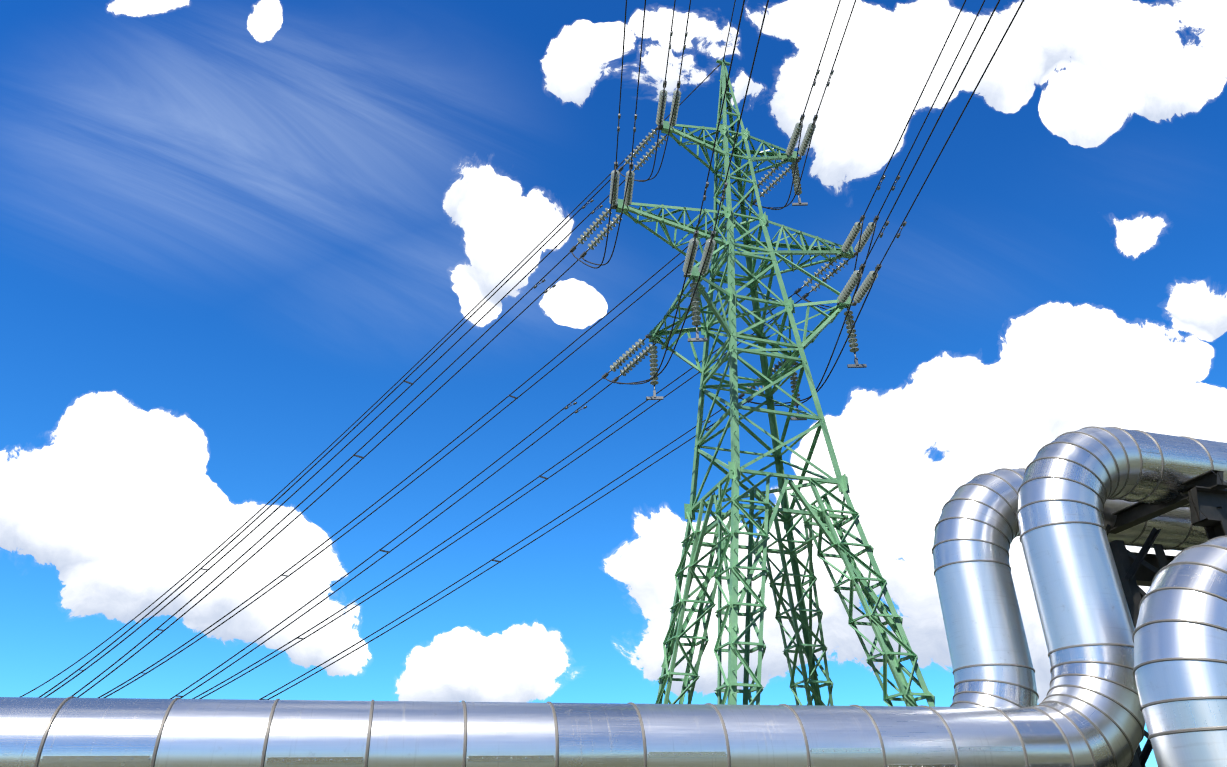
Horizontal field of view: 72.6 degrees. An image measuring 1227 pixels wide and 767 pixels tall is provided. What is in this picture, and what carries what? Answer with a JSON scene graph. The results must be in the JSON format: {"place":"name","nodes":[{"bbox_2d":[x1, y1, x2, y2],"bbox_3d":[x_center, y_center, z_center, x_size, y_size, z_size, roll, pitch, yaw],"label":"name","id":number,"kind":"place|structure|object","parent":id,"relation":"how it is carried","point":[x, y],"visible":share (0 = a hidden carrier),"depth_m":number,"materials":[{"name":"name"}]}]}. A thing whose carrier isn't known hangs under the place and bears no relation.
{"place":"outdoors","nodes":[
{"label":"outdoors","id":0,"kind":"place"},
{"bbox_2d":[0,0,1226,766],"label":"sky","id":1,"kind":"structure","parent":0,"point":[229,229],"materials":[{"name":"blue"}]},
{"bbox_2d":[1132,536,1226,766],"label":"pipe","id":2,"kind":"object","parent":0,"point":[1179,637],"visible":1,"depth_m":6.67,"materials":[{"name":"silver metal"}]},
{"label":"ground","id":3,"kind":"structure","parent":0,"visible":0},
{"bbox_2d":[1106,470,1226,766],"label":"pipe support","id":4,"kind":"object","parent":3,"relation":"on","point":[1204,495],"visible":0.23,"depth_m":10.19,"materials":[{"name":"black metal"}]},
{"bbox_2d":[0,426,1226,766],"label":"pipe","id":5,"kind":"object","parent":4,"relation":"on","point":[1086,712],"visible":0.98,"depth_m":7.50,"materials":[{"name":"metal"}]},
{"bbox_2d":[932,468,1207,707],"bbox_3d":[4.970,3.236,10.383,43.034,4.793,0.922,7,-30,-13],"label":"pipe","id":6,"kind":"object","parent":4,"relation":"on","point":[977,532],"visible":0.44,"depth_m":10.36,"materials":[{"name":"metal"}]},
{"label":"tower footings","id":7,"kind":"object","parent":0,"visible":0},
{"bbox_2d":[616,59,934,706],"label":"transmission tower","id":8,"kind":"structure","parent":7,"relation":"on","point":[757,548],"depth_m":22.06,"materials":[{"name":"green metal"}]},
{"bbox_2d":[577,90,877,405],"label":"insulator strings","id":9,"kind":"object","parent":8,"relation":"hanging from","point":[849,287],"visible":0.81,"depth_m":25.58,"materials":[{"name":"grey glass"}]},
{"bbox_2d":[80,31,906,699],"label":"line fittings","id":10,"kind":"object","parent":9,"relation":"attached to","point":[698,339],"visible":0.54,"depth_m":25.07,"materials":[{"name":"grey metal"}]},
{"bbox_2d":[20,0,1023,699],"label":"conductors","id":11,"kind":"object","parent":10,"relation":"on","point":[522,384],"visible":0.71,"depth_m":32.82,"materials":[{"name":"grey metal"}]}
]}

